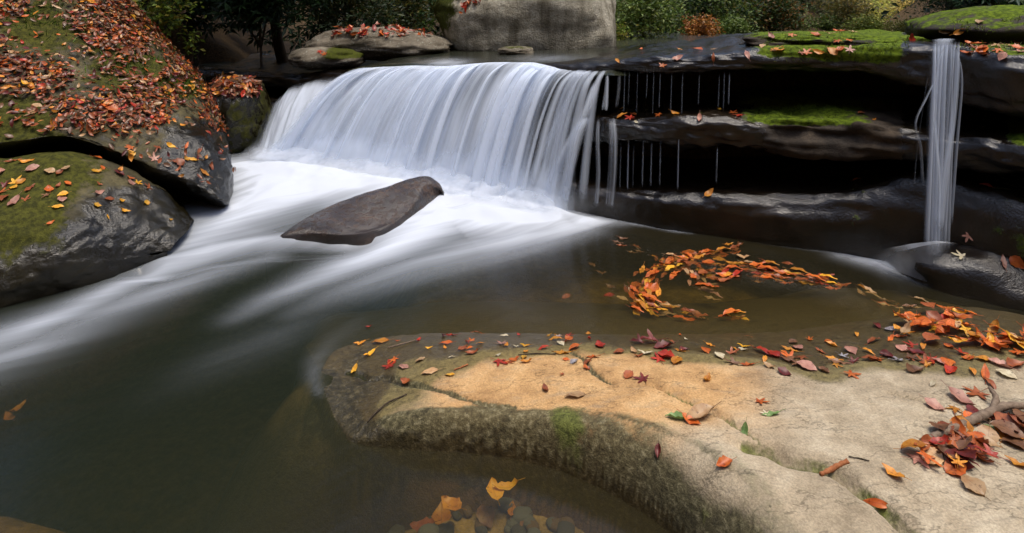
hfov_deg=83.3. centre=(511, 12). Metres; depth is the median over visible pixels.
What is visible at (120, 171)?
maple leaf
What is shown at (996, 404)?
branch
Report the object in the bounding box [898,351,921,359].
maple leaf
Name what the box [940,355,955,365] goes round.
fallen leaf
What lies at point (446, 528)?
pebble
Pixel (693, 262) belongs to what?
floating leaf
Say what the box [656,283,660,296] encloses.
floating leaf
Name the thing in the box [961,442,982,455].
fallen leaf
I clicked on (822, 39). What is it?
mossy slab
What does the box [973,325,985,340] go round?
fallen leaf
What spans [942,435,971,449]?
fallen leaf
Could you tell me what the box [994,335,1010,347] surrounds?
fallen leaf
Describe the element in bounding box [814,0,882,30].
bush
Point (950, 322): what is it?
fallen leaf
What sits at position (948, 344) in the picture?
fallen leaf
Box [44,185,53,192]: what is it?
fallen leaf
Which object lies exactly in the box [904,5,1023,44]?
mossy slab
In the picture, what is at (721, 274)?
floating leaf
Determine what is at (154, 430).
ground
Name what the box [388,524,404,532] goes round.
pebble
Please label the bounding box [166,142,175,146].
fallen leaf
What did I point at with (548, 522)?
pebble
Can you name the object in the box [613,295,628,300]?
floating leaf
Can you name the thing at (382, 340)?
fallen leaf
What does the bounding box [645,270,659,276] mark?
floating leaf
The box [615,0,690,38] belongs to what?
bush
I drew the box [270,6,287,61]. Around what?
shade tree
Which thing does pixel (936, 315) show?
fallen leaf
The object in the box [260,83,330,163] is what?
waterfall
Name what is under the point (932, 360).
maple leaf
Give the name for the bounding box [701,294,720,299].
floating leaf
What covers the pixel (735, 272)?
floating leaf
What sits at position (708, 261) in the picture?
floating leaf
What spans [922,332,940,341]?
fallen leaf
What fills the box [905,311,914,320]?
fallen leaf
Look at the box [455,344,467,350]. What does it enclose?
fallen leaf
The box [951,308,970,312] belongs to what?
fallen leaf
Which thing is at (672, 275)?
floating leaf
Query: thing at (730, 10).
bush
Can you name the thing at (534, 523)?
pebble
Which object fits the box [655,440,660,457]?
fallen leaf
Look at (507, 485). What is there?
sunken leaf
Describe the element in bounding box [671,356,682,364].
fallen leaf
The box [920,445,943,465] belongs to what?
fallen leaf
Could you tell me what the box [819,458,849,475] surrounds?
bark strip
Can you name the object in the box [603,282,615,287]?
floating leaf
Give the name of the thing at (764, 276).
floating leaf
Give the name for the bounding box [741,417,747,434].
fallen leaf
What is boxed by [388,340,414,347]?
twig
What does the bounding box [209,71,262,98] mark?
leaf litter
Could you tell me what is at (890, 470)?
fallen leaf
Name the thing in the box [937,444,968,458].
fallen leaf
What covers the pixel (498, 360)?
maple leaf
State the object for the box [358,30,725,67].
stream
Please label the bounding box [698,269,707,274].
floating leaf
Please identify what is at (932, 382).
fallen leaf
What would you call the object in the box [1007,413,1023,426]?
fallen leaf
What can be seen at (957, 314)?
fallen leaf
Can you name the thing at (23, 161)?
fallen leaf
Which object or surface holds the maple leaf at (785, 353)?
on the flat rock at (320, 455)
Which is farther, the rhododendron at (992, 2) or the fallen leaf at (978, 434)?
the rhododendron at (992, 2)
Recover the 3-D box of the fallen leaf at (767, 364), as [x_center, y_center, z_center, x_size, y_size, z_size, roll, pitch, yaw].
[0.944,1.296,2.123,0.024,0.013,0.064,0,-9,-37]
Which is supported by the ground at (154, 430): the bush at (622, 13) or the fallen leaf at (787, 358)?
the bush at (622, 13)
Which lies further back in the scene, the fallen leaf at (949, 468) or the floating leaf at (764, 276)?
the floating leaf at (764, 276)
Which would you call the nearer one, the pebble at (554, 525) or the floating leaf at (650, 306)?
the pebble at (554, 525)
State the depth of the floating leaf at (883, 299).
3.04 m
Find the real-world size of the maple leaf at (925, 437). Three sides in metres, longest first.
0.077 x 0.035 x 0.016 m
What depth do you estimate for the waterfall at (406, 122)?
4.79 m
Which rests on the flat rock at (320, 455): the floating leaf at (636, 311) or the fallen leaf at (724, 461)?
the fallen leaf at (724, 461)
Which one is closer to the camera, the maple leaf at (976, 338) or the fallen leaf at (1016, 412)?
the fallen leaf at (1016, 412)
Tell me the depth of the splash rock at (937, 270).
3.07 m
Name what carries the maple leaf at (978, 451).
on the flat rock at (320, 455)
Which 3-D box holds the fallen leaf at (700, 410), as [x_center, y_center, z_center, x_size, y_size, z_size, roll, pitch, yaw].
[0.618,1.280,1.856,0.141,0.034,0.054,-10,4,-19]
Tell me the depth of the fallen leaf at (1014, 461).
1.60 m
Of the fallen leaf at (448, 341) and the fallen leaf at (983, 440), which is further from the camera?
the fallen leaf at (448, 341)
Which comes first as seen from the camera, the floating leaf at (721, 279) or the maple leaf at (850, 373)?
the maple leaf at (850, 373)
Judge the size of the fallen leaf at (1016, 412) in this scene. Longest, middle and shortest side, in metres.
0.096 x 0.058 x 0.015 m
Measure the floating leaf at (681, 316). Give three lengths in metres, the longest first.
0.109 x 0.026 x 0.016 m
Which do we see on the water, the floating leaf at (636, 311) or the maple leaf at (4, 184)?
the floating leaf at (636, 311)
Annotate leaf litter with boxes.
[0,0,235,183]
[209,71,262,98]
[331,21,433,36]
[459,0,480,12]
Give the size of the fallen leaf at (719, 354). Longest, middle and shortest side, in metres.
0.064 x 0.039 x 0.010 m
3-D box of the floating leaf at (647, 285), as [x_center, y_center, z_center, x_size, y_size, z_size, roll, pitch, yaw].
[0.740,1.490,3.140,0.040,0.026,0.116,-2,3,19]
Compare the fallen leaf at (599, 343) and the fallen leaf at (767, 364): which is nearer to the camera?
the fallen leaf at (767, 364)
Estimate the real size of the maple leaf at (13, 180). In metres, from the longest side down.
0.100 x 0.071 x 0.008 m
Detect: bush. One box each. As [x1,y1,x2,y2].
[348,0,440,32]
[378,0,443,36]
[615,0,646,33]
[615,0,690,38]
[616,20,638,39]
[646,1,696,32]
[661,0,772,31]
[678,13,724,35]
[696,0,754,29]
[710,9,759,33]
[732,0,821,31]
[762,2,825,30]
[796,0,891,24]
[810,9,851,30]
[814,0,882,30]
[838,10,899,30]
[854,0,896,21]
[869,0,907,19]
[882,14,917,31]
[885,0,914,16]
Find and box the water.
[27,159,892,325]
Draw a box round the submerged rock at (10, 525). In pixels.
[0,516,64,532]
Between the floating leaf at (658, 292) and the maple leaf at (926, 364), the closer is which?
the maple leaf at (926, 364)
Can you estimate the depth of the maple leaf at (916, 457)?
1.63 m
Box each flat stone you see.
[288,47,365,69]
[304,26,452,62]
[497,46,533,54]
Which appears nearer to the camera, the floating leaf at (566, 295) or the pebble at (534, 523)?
the pebble at (534, 523)
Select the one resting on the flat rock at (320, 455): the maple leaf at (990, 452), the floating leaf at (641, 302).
the maple leaf at (990, 452)
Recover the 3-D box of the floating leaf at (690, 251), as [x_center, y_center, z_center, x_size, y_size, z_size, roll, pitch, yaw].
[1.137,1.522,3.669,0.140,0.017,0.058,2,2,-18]
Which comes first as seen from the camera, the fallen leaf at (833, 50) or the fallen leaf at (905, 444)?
the fallen leaf at (905, 444)
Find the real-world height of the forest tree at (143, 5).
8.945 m
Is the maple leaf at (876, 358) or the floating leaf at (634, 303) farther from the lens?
the floating leaf at (634, 303)
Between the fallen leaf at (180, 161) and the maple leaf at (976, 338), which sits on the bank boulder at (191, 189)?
the fallen leaf at (180, 161)
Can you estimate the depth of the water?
4.11 m
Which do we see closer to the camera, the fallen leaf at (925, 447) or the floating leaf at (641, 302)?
the fallen leaf at (925, 447)
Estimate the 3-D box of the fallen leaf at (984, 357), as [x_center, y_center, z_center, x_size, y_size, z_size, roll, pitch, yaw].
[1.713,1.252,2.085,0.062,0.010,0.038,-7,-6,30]
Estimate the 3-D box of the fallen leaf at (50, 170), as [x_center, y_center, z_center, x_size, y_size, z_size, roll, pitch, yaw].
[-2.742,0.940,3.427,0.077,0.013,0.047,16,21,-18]
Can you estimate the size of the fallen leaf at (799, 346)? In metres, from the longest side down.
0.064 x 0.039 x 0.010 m
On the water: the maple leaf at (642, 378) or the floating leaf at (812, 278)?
the floating leaf at (812, 278)
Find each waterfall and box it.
[254,62,615,209]
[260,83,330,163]
[885,39,958,276]
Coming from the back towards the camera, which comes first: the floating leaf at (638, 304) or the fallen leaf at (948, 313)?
the floating leaf at (638, 304)
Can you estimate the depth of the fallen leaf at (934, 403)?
1.85 m
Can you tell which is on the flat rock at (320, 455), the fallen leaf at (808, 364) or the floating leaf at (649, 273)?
the fallen leaf at (808, 364)
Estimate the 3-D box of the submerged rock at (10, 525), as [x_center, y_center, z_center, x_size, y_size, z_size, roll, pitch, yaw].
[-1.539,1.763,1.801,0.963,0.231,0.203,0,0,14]
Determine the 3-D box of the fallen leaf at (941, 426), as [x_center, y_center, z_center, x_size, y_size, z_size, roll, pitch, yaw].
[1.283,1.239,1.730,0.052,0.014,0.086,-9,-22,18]
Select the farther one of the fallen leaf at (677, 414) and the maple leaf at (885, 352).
the maple leaf at (885, 352)
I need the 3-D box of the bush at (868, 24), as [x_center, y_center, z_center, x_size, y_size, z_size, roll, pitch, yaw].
[8.599,0.361,13.994,1.385,0.915,1.321,0,0,-44]
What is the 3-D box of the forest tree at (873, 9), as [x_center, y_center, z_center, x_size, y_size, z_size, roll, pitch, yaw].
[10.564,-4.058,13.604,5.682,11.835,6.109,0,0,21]
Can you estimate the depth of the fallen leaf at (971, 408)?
1.82 m
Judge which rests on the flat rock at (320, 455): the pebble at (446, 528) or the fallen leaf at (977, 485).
the fallen leaf at (977, 485)
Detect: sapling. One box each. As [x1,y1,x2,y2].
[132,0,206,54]
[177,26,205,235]
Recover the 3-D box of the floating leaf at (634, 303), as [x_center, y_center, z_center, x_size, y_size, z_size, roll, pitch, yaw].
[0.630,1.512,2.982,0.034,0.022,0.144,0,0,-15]
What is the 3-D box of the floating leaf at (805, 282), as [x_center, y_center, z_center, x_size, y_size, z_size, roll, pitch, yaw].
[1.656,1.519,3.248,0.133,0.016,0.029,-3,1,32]
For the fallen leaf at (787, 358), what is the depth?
2.17 m
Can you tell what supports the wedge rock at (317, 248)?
in the water
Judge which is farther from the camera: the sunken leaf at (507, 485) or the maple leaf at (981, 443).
the sunken leaf at (507, 485)
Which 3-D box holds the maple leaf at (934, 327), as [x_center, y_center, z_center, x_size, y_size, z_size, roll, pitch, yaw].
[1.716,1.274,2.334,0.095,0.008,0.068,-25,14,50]
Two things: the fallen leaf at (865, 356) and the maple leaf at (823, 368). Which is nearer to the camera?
the maple leaf at (823, 368)
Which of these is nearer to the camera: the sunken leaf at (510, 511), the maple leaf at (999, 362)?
the sunken leaf at (510, 511)
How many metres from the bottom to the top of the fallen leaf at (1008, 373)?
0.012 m
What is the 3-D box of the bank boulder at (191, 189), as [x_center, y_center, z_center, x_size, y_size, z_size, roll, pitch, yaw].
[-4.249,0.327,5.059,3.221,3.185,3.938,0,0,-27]
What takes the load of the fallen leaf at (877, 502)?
on the flat rock at (320, 455)
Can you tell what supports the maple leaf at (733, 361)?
on the flat rock at (320, 455)
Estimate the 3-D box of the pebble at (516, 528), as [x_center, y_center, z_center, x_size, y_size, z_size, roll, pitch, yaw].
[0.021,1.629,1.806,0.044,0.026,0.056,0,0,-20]
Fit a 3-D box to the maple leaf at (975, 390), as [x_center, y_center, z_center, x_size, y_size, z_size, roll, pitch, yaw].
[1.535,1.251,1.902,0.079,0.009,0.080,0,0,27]
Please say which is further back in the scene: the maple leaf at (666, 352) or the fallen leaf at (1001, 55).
the fallen leaf at (1001, 55)
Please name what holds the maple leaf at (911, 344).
on the flat rock at (320, 455)
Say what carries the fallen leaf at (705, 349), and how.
on the flat rock at (320, 455)
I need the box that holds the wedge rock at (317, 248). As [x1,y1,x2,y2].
[265,176,443,303]
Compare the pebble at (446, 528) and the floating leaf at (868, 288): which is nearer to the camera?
the pebble at (446, 528)
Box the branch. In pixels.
[919,386,1023,440]
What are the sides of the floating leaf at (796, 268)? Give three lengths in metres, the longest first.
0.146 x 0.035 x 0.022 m
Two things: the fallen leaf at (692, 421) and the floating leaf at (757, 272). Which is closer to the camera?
the fallen leaf at (692, 421)
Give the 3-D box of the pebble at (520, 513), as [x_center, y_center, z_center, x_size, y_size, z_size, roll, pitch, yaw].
[0.034,1.628,1.861,0.069,0.039,0.060,0,0,2]
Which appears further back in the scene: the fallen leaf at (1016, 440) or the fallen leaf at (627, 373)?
the fallen leaf at (627, 373)
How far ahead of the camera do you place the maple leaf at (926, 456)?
1.61 m
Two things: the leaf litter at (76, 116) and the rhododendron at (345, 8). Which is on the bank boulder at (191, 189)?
the leaf litter at (76, 116)
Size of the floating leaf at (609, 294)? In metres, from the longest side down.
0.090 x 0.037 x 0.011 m
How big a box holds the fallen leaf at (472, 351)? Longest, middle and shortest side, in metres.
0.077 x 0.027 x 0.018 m
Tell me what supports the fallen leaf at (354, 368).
on the flat rock at (320, 455)
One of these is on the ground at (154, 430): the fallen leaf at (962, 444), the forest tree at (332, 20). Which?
the forest tree at (332, 20)
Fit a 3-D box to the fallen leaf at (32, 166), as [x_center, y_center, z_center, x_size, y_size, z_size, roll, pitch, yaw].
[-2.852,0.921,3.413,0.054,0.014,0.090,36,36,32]
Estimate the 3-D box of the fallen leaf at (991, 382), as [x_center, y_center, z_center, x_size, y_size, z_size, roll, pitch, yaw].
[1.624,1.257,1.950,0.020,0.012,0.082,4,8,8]
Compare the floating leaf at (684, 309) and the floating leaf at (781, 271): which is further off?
the floating leaf at (781, 271)
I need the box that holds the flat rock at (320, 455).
[200,288,1023,532]
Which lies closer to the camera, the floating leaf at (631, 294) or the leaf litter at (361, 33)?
the floating leaf at (631, 294)
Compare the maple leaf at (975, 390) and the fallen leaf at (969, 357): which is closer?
the maple leaf at (975, 390)
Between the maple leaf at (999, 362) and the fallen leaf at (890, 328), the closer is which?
the maple leaf at (999, 362)
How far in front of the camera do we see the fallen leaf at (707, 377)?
2.06 m
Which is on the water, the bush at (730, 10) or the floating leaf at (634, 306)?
the floating leaf at (634, 306)
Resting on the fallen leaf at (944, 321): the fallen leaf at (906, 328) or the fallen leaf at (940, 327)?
the fallen leaf at (940, 327)
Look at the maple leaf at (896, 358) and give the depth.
2.12 m
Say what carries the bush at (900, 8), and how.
on the ground at (154, 430)
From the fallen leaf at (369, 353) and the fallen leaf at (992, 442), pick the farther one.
the fallen leaf at (369, 353)
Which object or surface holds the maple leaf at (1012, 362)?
on the flat rock at (320, 455)
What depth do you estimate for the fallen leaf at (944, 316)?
2.39 m
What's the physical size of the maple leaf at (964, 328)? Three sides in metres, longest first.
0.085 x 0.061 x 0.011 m
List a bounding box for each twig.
[367,394,406,422]
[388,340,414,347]
[518,353,554,354]
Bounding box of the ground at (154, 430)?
[0,0,961,532]
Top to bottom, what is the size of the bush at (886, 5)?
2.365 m
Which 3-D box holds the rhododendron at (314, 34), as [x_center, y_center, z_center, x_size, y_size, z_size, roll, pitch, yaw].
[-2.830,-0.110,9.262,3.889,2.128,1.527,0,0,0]
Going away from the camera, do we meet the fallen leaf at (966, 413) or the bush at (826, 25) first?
the fallen leaf at (966, 413)
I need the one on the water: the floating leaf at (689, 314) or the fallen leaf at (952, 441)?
the floating leaf at (689, 314)
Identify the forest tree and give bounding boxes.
[141,0,156,28]
[289,0,422,46]
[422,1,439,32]
[871,0,960,27]
[880,0,978,19]
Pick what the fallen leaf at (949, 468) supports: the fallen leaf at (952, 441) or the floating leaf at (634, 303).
the fallen leaf at (952, 441)
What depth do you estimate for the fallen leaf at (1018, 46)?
3.23 m
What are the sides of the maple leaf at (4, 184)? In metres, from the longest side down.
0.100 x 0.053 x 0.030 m
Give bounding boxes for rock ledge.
[189,29,1023,118]
[205,84,1023,174]
[243,151,1023,290]
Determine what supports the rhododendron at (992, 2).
on the ground at (154, 430)
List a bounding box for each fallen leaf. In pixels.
[7,191,21,205]
[13,159,33,162]
[15,178,25,183]
[24,164,39,170]
[24,183,34,190]
[28,81,34,88]
[32,103,42,106]
[44,167,54,172]
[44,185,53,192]
[48,204,63,207]
[57,191,68,195]
[57,196,66,201]
[101,103,117,109]
[121,46,131,53]
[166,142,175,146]
[176,158,184,166]
[351,361,357,372]
[364,347,376,355]
[371,337,391,342]
[398,364,411,367]
[400,377,409,383]
[421,367,441,373]
[439,340,455,343]
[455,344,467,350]
[465,347,482,353]
[542,383,547,390]
[552,350,574,353]
[565,391,588,396]
[569,343,579,349]
[595,340,604,346]
[613,348,624,352]
[623,370,633,380]
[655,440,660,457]
[665,410,690,418]
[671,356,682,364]
[672,54,682,59]
[677,409,700,423]
[686,401,721,419]
[701,347,710,353]
[702,188,712,197]
[703,372,710,380]
[715,352,724,357]
[739,362,757,365]
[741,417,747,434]
[744,50,749,59]
[751,345,771,355]
[760,409,784,415]
[764,362,775,367]
[768,350,781,357]
[776,366,791,374]
[781,345,802,351]
[781,353,794,362]
[792,360,817,370]
[793,345,802,348]
[812,49,827,53]
[823,356,851,363]
[827,47,839,56]
[844,344,857,353]
[859,355,880,359]
[863,498,887,507]
[864,337,879,344]
[881,326,895,329]
[882,463,911,480]
[893,310,908,319]
[893,438,927,449]
[895,344,909,350]
[900,322,910,332]
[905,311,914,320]
[907,347,929,353]
[909,33,915,40]
[910,319,921,326]
[911,316,931,324]
[914,442,930,450]
[918,393,945,409]
[920,302,935,307]
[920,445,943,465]
[921,307,942,321]
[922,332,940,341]
[927,434,953,443]
[929,421,948,431]
[930,380,935,386]
[934,324,946,334]
[934,326,949,333]
[935,448,974,469]
[936,304,953,309]
[937,318,955,325]
[937,421,953,434]
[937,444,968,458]
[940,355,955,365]
[941,314,950,319]
[941,380,975,404]
[942,309,974,317]
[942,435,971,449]
[943,342,953,346]
[943,458,966,475]
[944,308,955,318]
[944,336,967,341]
[946,318,958,328]
[946,439,961,470]
[949,427,994,449]
[950,335,979,341]
[950,412,973,431]
[951,29,963,34]
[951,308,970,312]
[951,314,972,318]
[951,409,965,435]
[955,320,960,329]
[955,449,976,459]
[961,355,975,359]
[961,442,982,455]
[961,474,990,500]
[962,406,979,423]
[965,40,981,43]
[966,328,980,336]
[966,404,978,412]
[966,431,985,441]
[969,367,976,375]
[970,448,1000,464]
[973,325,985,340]
[974,355,990,360]
[974,431,988,443]
[976,44,988,51]
[977,422,999,443]
[979,432,1004,448]
[981,363,989,383]
[983,419,1023,437]
[984,340,1000,349]
[984,376,996,388]
[986,331,994,343]
[988,316,998,332]
[992,368,1016,378]
[993,411,1019,427]
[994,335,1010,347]
[997,50,1006,60]
[998,326,1023,343]
[998,335,1012,340]
[1001,254,1006,271]
[1001,435,1023,448]
[1004,455,1023,465]
[1006,43,1023,48]
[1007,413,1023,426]
[1009,255,1023,268]
[1013,409,1023,420]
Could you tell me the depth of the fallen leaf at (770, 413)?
1.84 m
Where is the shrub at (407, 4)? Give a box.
[372,0,436,31]
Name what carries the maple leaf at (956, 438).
on the flat rock at (320, 455)
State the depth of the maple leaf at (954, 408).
1.83 m
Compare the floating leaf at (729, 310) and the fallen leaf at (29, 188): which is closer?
the floating leaf at (729, 310)
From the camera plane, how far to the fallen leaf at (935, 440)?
1.67 m
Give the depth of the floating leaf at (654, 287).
3.13 m
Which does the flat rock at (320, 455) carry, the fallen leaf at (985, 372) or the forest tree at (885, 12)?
the fallen leaf at (985, 372)
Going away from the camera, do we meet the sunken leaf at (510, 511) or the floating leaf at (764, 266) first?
the sunken leaf at (510, 511)
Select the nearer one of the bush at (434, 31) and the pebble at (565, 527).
the pebble at (565, 527)
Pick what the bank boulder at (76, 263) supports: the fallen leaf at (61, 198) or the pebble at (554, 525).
the fallen leaf at (61, 198)
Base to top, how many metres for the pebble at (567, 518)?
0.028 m
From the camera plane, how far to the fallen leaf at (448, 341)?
2.51 m
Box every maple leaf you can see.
[1,180,9,186]
[8,175,21,183]
[114,169,125,175]
[148,152,159,160]
[382,359,395,369]
[492,358,507,365]
[629,334,646,342]
[632,372,651,382]
[640,329,667,341]
[650,352,664,364]
[653,339,678,347]
[657,349,679,357]
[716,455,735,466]
[723,356,741,364]
[726,346,738,354]
[750,398,770,403]
[781,350,794,362]
[802,48,811,54]
[818,366,832,373]
[826,341,841,347]
[844,45,854,51]
[844,370,861,378]
[847,356,858,362]
[869,355,883,360]
[875,349,893,356]
[888,356,908,360]
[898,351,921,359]
[901,451,929,468]
[902,340,917,347]
[906,363,923,371]
[910,443,943,467]
[914,434,937,447]
[916,353,932,367]
[921,360,933,366]
[927,352,941,363]
[928,321,947,330]
[944,363,956,372]
[946,405,962,412]
[946,442,980,467]
[947,452,967,468]
[949,431,963,441]
[951,250,964,258]
[954,321,970,336]
[961,232,972,241]
[961,385,989,399]
[963,431,982,452]
[963,435,999,451]
[966,329,983,342]
[966,444,984,459]
[974,443,1009,460]
[975,336,990,345]
[988,357,1020,370]
[994,426,1010,443]
[1006,357,1023,366]
[1009,348,1023,353]
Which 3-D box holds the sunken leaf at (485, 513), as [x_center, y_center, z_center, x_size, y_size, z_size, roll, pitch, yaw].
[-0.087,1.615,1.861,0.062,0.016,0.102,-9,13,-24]
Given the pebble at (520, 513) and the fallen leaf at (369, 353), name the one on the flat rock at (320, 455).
the fallen leaf at (369, 353)
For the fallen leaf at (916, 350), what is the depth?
2.17 m
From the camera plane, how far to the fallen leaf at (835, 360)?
2.14 m
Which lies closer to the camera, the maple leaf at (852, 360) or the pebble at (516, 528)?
the pebble at (516, 528)
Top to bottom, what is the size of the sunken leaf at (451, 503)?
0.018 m
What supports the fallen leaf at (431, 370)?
on the flat rock at (320, 455)
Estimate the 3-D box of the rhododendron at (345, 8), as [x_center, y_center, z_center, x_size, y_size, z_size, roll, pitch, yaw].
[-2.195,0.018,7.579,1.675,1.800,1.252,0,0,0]
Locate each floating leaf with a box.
[3,411,14,420]
[6,399,25,412]
[561,293,569,299]
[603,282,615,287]
[604,292,614,296]
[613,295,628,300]
[625,304,643,312]
[627,298,639,312]
[628,288,634,298]
[631,280,639,286]
[632,305,639,315]
[634,298,645,309]
[635,293,661,302]
[636,299,649,308]
[639,261,644,272]
[643,301,667,309]
[644,278,650,290]
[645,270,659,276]
[645,309,658,316]
[650,280,658,292]
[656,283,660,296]
[657,302,679,307]
[657,311,675,316]
[665,265,676,270]
[668,315,688,319]
[669,273,677,279]
[674,308,695,313]
[679,312,704,317]
[681,249,699,253]
[685,307,708,317]
[686,261,701,265]
[694,253,705,258]
[697,249,713,253]
[698,259,714,263]
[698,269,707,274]
[700,275,727,279]
[700,285,709,292]
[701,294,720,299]
[708,257,725,260]
[710,277,730,281]
[712,271,739,277]
[717,252,728,256]
[718,308,739,315]
[720,265,742,268]
[730,270,742,278]
[731,315,744,319]
[745,261,765,265]
[745,270,772,274]
[751,265,775,269]
[753,275,778,280]
[767,272,791,278]
[769,268,795,274]
[783,267,810,273]
[790,277,812,281]
[798,280,818,284]
[799,273,825,281]
[803,273,819,280]
[818,273,837,279]
[833,282,850,286]
[861,283,875,292]
[874,296,894,301]
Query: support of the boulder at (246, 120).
in the water
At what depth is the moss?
3.78 m
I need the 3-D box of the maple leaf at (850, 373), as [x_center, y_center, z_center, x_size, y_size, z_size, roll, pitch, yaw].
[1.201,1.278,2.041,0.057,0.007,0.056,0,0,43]
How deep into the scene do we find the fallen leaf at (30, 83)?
3.89 m
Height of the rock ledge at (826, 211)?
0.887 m
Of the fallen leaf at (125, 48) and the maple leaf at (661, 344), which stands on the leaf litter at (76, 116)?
the fallen leaf at (125, 48)
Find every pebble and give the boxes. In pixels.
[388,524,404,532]
[418,523,438,532]
[438,523,453,532]
[452,511,461,520]
[462,506,472,517]
[475,519,486,527]
[475,526,487,532]
[497,497,513,512]
[504,524,510,532]
[506,518,516,527]
[510,523,525,532]
[512,506,532,522]
[523,515,535,529]
[525,520,539,531]
[527,527,540,532]
[546,517,553,531]
[550,518,558,532]
[557,521,574,532]
[559,516,574,527]
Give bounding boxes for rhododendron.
[140,0,241,62]
[188,0,334,66]
[233,0,433,54]
[292,0,408,36]
[952,0,1023,7]
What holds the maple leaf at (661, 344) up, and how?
on the flat rock at (320, 455)
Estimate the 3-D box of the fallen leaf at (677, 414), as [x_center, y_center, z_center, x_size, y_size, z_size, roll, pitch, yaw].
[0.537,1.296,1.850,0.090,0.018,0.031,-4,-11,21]
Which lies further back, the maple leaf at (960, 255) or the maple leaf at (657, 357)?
the maple leaf at (960, 255)
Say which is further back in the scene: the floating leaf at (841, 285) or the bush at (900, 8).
the bush at (900, 8)
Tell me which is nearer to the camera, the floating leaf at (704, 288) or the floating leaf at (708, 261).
the floating leaf at (704, 288)
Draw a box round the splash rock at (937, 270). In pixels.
[887,240,1023,314]
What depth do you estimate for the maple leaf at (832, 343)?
2.29 m
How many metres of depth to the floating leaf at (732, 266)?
3.37 m
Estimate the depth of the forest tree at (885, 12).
11.43 m
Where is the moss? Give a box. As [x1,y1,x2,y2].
[745,15,1023,118]
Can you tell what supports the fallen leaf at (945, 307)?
on the flat rock at (320, 455)
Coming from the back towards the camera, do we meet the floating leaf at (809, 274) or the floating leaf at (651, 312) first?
the floating leaf at (809, 274)
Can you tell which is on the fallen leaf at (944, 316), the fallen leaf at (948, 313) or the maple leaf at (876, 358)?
the fallen leaf at (948, 313)
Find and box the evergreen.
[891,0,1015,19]
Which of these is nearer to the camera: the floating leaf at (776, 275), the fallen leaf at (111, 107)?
the floating leaf at (776, 275)
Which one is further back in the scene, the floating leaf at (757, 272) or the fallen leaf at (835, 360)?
the floating leaf at (757, 272)
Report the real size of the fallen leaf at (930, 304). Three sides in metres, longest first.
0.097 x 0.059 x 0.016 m
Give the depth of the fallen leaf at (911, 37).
3.78 m
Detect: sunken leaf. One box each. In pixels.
[410,516,439,531]
[431,501,451,524]
[441,495,465,510]
[476,498,494,528]
[486,477,503,504]
[492,478,523,489]
[508,500,515,519]
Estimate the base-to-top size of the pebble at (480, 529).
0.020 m
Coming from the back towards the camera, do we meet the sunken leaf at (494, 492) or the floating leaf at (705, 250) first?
the floating leaf at (705, 250)
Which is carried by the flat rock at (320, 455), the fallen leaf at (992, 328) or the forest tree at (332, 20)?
the fallen leaf at (992, 328)
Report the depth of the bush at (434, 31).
12.46 m
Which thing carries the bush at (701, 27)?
on the ground at (154, 430)
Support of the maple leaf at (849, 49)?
on the rock ledge at (991, 82)
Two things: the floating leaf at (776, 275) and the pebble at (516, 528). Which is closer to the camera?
the pebble at (516, 528)
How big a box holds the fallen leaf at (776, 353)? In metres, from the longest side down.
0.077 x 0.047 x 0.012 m
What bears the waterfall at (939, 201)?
on the water
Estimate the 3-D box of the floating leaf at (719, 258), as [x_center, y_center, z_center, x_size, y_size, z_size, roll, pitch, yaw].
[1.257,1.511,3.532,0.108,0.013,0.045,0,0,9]
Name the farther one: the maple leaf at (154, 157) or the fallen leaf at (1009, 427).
the maple leaf at (154, 157)
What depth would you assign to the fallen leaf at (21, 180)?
3.34 m
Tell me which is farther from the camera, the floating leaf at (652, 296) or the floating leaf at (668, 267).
the floating leaf at (668, 267)
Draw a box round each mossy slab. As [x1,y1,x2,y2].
[739,31,931,46]
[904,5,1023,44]
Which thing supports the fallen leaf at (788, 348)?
on the flat rock at (320, 455)
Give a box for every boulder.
[0,0,233,212]
[0,151,195,385]
[209,75,272,160]
[433,0,615,54]
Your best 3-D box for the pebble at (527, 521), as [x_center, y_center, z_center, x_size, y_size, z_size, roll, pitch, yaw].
[0.052,1.630,1.840,0.058,0.034,0.042,0,0,34]
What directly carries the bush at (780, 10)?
on the ground at (154, 430)
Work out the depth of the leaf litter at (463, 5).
6.42 m
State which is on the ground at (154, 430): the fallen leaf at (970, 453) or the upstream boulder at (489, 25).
the upstream boulder at (489, 25)
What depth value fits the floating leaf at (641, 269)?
3.37 m
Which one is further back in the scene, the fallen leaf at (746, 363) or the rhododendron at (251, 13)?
the rhododendron at (251, 13)
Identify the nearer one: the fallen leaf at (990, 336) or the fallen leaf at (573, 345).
the fallen leaf at (990, 336)
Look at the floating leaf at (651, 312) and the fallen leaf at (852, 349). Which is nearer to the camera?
the fallen leaf at (852, 349)
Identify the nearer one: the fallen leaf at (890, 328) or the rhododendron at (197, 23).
the fallen leaf at (890, 328)
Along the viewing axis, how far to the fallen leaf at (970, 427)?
1.73 m
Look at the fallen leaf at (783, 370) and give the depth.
2.07 m
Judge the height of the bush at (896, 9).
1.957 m
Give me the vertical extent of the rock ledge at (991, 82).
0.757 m
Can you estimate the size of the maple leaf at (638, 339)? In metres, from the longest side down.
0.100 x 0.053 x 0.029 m
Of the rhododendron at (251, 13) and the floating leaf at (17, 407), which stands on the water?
the floating leaf at (17, 407)
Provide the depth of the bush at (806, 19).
14.30 m
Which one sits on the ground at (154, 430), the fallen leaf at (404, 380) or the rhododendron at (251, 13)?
the rhododendron at (251, 13)
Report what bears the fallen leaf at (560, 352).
on the flat rock at (320, 455)
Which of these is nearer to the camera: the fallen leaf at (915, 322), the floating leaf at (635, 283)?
the fallen leaf at (915, 322)

